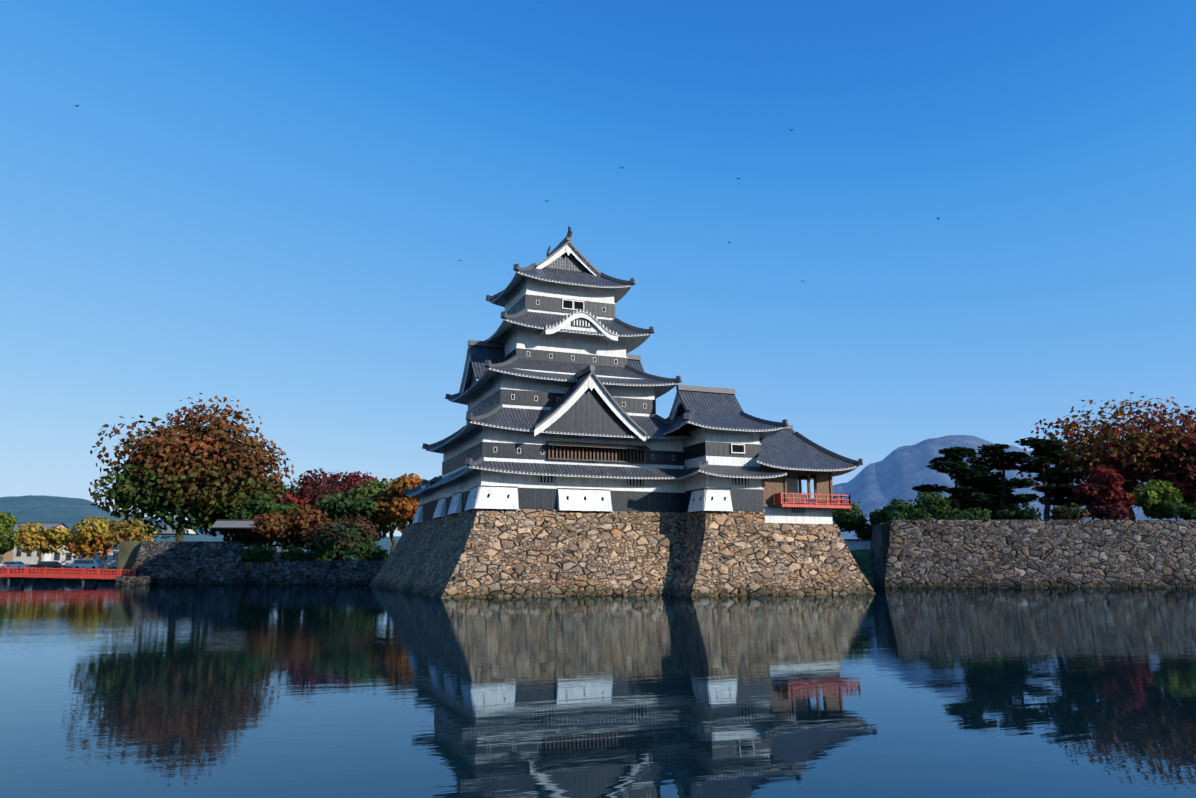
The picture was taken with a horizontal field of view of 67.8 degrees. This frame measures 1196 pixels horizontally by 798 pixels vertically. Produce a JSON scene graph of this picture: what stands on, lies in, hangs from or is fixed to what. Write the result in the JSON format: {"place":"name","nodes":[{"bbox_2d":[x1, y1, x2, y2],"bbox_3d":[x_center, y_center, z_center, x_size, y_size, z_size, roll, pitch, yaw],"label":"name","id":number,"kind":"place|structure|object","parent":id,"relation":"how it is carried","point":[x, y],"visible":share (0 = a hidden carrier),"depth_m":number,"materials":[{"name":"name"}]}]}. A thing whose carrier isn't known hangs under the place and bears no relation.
{"place":"outdoors","nodes":[
{"label":"outdoors","id":0,"kind":"place"},
{"bbox_2d":[0,495,400,558],"bbox_3d":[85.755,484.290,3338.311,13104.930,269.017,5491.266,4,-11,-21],"label":"hills","id":1,"kind":"structure","parent":0,"point":[68,512],"depth_m":3054.31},
{"bbox_2d":[0,523,889,575],"bbox_3d":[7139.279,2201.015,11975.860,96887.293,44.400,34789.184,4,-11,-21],"label":"terrain","id":2,"kind":"structure","parent":0,"point":[127,553],"depth_m":107.51,"materials":[{"name":"green plant"}]},
{"bbox_2d":[0,535,13,563],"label":"town house","id":3,"kind":"structure","parent":2,"relation":"on","point":[7,556],"depth_m":190.68,"materials":[{"name":"beige paint"}]},
{"bbox_2d":[0,511,20,554],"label":"green tree","id":4,"kind":"object","parent":2,"relation":"on","point":[8,522],"visible":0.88,"depth_m":179.82,"materials":[{"name":"green plant"}]},
{"bbox_2d":[0,561,29,568],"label":"car","id":5,"kind":"object","parent":2,"relation":"on","point":[14,564],"visible":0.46,"depth_m":148.33,"materials":[{"name":"white paint"}]},
{"bbox_2d":[12,522,69,563],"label":"town house","id":6,"kind":"structure","parent":2,"relation":"on","point":[28,558],"depth_m":194.06,"materials":[{"name":"white paint"}]},
{"bbox_2d":[14,522,72,563],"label":"yellow tree","id":7,"kind":"object","parent":2,"relation":"on","point":[34,538],"visible":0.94,"depth_m":172.40,"materials":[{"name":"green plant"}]},
{"bbox_2d":[34,561,66,569],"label":"car","id":8,"kind":"object","parent":2,"relation":"on","point":[51,564],"visible":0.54,"depth_m":147.26,"materials":[{"name":"paint"}]},
{"bbox_2d":[72,559,103,568],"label":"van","id":9,"kind":"object","parent":2,"relation":"on","point":[89,563],"visible":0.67,"depth_m":149.21,"materials":[{"name":"white paint"}]},
{"bbox_2d":[51,529,155,566],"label":"town house","id":10,"kind":"structure","parent":2,"relation":"on","point":[112,559],"depth_m":175.88,"materials":[{"name":"white paint"}]},
{"bbox_2d":[56,516,157,568],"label":"yellow tree","id":11,"kind":"object","parent":2,"relation":"on","point":[102,534],"visible":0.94,"depth_m":160.16,"materials":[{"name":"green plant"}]},
{"bbox_2d":[146,525,198,534],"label":"town house","id":12,"kind":"structure","parent":2,"relation":"on","point":[169,531],"depth_m":228.22,"materials":[{"name":"white paint"}]},
{"bbox_2d":[89,393,295,540],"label":"tree","id":13,"kind":"object","parent":2,"relation":"on","point":[171,470],"visible":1,"depth_m":121.64,"materials":[{"name":"orange plant"}]},
{"bbox_2d":[179,484,268,540],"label":"green tree","id":14,"kind":"object","parent":2,"relation":"on","point":[212,531],"visible":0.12,"depth_m":134.96,"materials":[{"name":"green plant"}]},
{"bbox_2d":[211,519,277,557],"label":"garden shed","id":15,"kind":"structure","parent":2,"relation":"on","point":[235,524],"depth_m":119.10,"materials":[{"name":"grey wood"}]},
{"bbox_2d":[220,498,278,546],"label":"tree","id":16,"kind":"object","parent":2,"relation":"on","point":[241,536],"visible":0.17,"depth_m":128.56,"materials":[{"name":"green plant"}]},
{"bbox_2d":[240,543,274,563],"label":"shrub","id":17,"kind":"object","parent":2,"relation":"on","point":[261,553],"visible":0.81,"depth_m":106.88,"materials":[{"name":"green plant"}]},
{"bbox_2d":[229,493,301,546],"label":"green tree","id":18,"kind":"object","parent":2,"relation":"on","point":[263,504],"visible":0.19,"depth_m":122.19,"materials":[{"name":"green plant"}]},
{"bbox_2d":[251,477,317,551],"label":"tree","id":19,"kind":"object","parent":2,"relation":"on","point":[282,487],"visible":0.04,"depth_m":148.17,"materials":[{"name":"red plant"}]},
{"bbox_2d":[249,504,332,558],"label":"tree","id":20,"kind":"object","parent":2,"relation":"on","point":[284,531],"visible":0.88,"depth_m":112.82,"materials":[{"name":"orange plant"}]},
{"bbox_2d":[272,551,316,560],"bbox_3d":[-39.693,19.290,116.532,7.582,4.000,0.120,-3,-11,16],"label":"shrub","id":21,"kind":"object","parent":2,"relation":"on","point":[276,555],"visible":0.17,"depth_m":116.91,"materials":[{"name":"green plant"}]},
{"bbox_2d":[278,540,344,560],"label":"shrub","id":22,"kind":"object","parent":2,"relation":"on","point":[295,555],"visible":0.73,"depth_m":107.40,"materials":[{"name":"green plant"}]},
{"bbox_2d":[270,468,353,524],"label":"red tree","id":23,"kind":"object","parent":2,"relation":"on","point":[312,489],"visible":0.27,"depth_m":130.40,"materials":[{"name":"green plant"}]},
{"bbox_2d":[297,470,379,560],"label":"tree","id":24,"kind":"object","parent":2,"relation":"on","point":[349,481],"visible":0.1,"depth_m":147.47,"materials":[{"name":"red plant"}]},
{"bbox_2d":[301,514,380,558],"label":"dark tree","id":25,"kind":"object","parent":2,"relation":"on","point":[348,533],"visible":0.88,"depth_m":109.80,"materials":[{"name":"green plant"}]},
{"bbox_2d":[316,478,391,556],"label":"green tree","id":26,"kind":"object","parent":2,"relation":"on","point":[354,503],"visible":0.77,"depth_m":120.87,"materials":[{"name":"green plant"}]},
{"bbox_2d":[339,541,388,560],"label":"shrub","id":27,"kind":"object","parent":2,"relation":"on","point":[367,551],"visible":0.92,"depth_m":106.75,"materials":[{"name":"green plant"}]},
{"bbox_2d":[373,478,410,555],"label":"tree","id":28,"kind":"object","parent":2,"relation":"on","point":[394,525],"visible":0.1,"depth_m":142.61,"materials":[{"name":"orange plant"}]},
{"bbox_2d":[370,473,422,529],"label":"tree","id":29,"kind":"object","parent":2,"relation":"on","point":[396,503],"visible":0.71,"depth_m":118.74,"materials":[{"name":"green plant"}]},
{"bbox_2d":[0,520,1195,587],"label":"moat stone walls","id":30,"kind":"structure","parent":2,"relation":"on","point":[1040,553],"depth_m":89.73,"materials":[{"name":"grey stone"}]},
{"bbox_2d":[832,500,880,538],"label":"green tree","id":31,"kind":"object","parent":2,"relation":"on","point":[851,519],"visible":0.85,"depth_m":131.05,"materials":[{"name":"green plant"}]},
{"bbox_2d":[843,539,873,585],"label":"bank grass","id":32,"kind":"structure","parent":2,"relation":"on","point":[860,548],"depth_m":102.82,"materials":[{"name":"plant"}]},
{"bbox_2d":[873,498,936,524],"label":"bush","id":33,"kind":"object","parent":2,"relation":"on","point":[896,505],"visible":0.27,"depth_m":127.39,"materials":[{"name":"green plant"}]},
{"bbox_2d":[886,508,931,521],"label":"shrub","id":34,"kind":"object","parent":2,"relation":"on","point":[920,515],"visible":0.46,"depth_m":95.51,"materials":[{"name":"green plant"}]},
{"bbox_2d":[914,491,955,519],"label":"green tree","id":35,"kind":"object","parent":2,"relation":"on","point":[940,505],"visible":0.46,"depth_m":137.49,"materials":[{"name":"green plant"}]},
{"bbox_2d":[911,446,999,510],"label":"pine","id":36,"kind":"object","parent":2,"relation":"on","point":[952,467],"visible":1,"depth_m":104.19,"materials":[{"name":"green plant"}]},
{"bbox_2d":[939,506,991,519],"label":"shrub","id":37,"kind":"object","parent":2,"relation":"on","point":[975,514],"visible":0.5,"depth_m":95.74,"materials":[{"name":"green plant"}]},
{"bbox_2d":[949,455,1014,513],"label":"pine","id":38,"kind":"object","parent":2,"relation":"on","point":[983,463],"visible":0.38,"depth_m":115.84,"materials":[{"name":"green plant"}]},
{"bbox_2d":[948,488,1038,519],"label":"tree","id":39,"kind":"object","parent":2,"relation":"on","point":[1014,507],"visible":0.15,"depth_m":122.72,"materials":[{"name":"green plant"}]},
{"bbox_2d":[959,443,1039,509],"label":"pine","id":40,"kind":"object","parent":2,"relation":"on","point":[1000,465],"visible":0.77,"depth_m":106.50,"materials":[{"name":"green plant"}]},
{"bbox_2d":[993,509,1041,519],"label":"shrub","id":41,"kind":"object","parent":2,"relation":"on","point":[1023,514],"visible":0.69,"depth_m":95.41,"materials":[{"name":"green plant"}]},
{"bbox_2d":[1002,437,1077,519],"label":"pine","id":42,"kind":"object","parent":2,"relation":"on","point":[1044,454],"visible":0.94,"depth_m":102.63,"materials":[{"name":"green plant"}]},
{"bbox_2d":[1031,450,1085,507],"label":"pine","id":43,"kind":"object","parent":2,"relation":"on","point":[1057,483],"visible":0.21,"depth_m":114.20,"materials":[{"name":"green plant"}]},
{"bbox_2d":[1049,502,1091,519],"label":"shrub","id":44,"kind":"object","parent":2,"relation":"on","point":[1060,512],"visible":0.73,"depth_m":94.91,"materials":[{"name":"green plant"}]},
{"bbox_2d":[1072,464,1135,519],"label":"red tree","id":45,"kind":"object","parent":2,"relation":"on","point":[1098,492],"visible":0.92,"depth_m":97.38,"materials":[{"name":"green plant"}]},
{"bbox_2d":[1016,392,1195,519],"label":"autumn tree","id":46,"kind":"object","parent":2,"relation":"on","point":[1126,455],"visible":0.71,"depth_m":104.86,"materials":[{"name":"orange plant"}]},
{"bbox_2d":[1102,502,1131,519],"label":"shrub","id":47,"kind":"object","parent":2,"relation":"on","point":[1114,512],"visible":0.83,"depth_m":94.96,"materials":[{"name":"red plant"}]},
{"bbox_2d":[1129,479,1185,519],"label":"green tree","id":48,"kind":"object","parent":2,"relation":"on","point":[1153,499],"visible":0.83,"depth_m":97.52,"materials":[{"name":"green plant"}]},
{"bbox_2d":[1146,433,1195,503],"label":"maple tree","id":49,"kind":"object","parent":2,"relation":"on","point":[1182,471],"visible":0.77,"depth_m":99.56,"materials":[{"name":"red plant"}]},
{"bbox_2d":[1158,474,1195,504],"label":"red tree","id":50,"kind":"object","parent":2,"relation":"on","point":[1187,501],"visible":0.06,"depth_m":102.68,"materials":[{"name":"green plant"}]},
{"bbox_2d":[1162,503,1195,519],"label":"shrub","id":51,"kind":"object","parent":2,"relation":"on","point":[1186,512],"visible":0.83,"depth_m":94.52,"materials":[{"name":"green plant"}]},
{"bbox_2d":[0,580,1195,797],"bbox_3d":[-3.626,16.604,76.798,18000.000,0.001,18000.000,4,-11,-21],"label":"moat water","id":52,"kind":"structure","parent":0,"point":[108,688],"depth_m":16.30,"materials":[{"name":"blue liquid"}]},
{"bbox_2d":[0,565,156,584],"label":"red bridge","id":53,"kind":"structure","parent":52,"relation":"in","point":[128,579],"depth_m":101.80,"materials":[{"name":"paint"}]},
{"bbox_2d":[0,0,1195,536],"label":"sky","id":54,"kind":"structure","parent":0,"point":[274,207],"materials":[{"name":"blue"}]},
{"bbox_2d":[370,509,875,597],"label":"stone base","id":55,"kind":"object","parent":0,"point":[476,553],"visible":0.85,"depth_m":69.26,"materials":[{"name":"stone"}]},
{"bbox_2d":[403,226,788,523],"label":"castle keep","id":56,"kind":"structure","parent":55,"relation":"on","point":[560,392],"depth_m":73.16,"materials":[{"name":"grey wood"}]},
{"bbox_2d":[756,425,862,523],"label":"moon-viewing pavilion","id":57,"kind":"structure","parent":55,"relation":"on","point":[797,457],"depth_m":74.28,"materials":[{"name":"paint"}]},
{"bbox_2d":[807,435,1191,538],"bbox_3d":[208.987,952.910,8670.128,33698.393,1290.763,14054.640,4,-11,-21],"label":"mountain","id":58,"kind":"structure","parent":0,"point":[899,472],"depth_m":7990.70,"materials":[{"name":"blue stone"}]}
]}

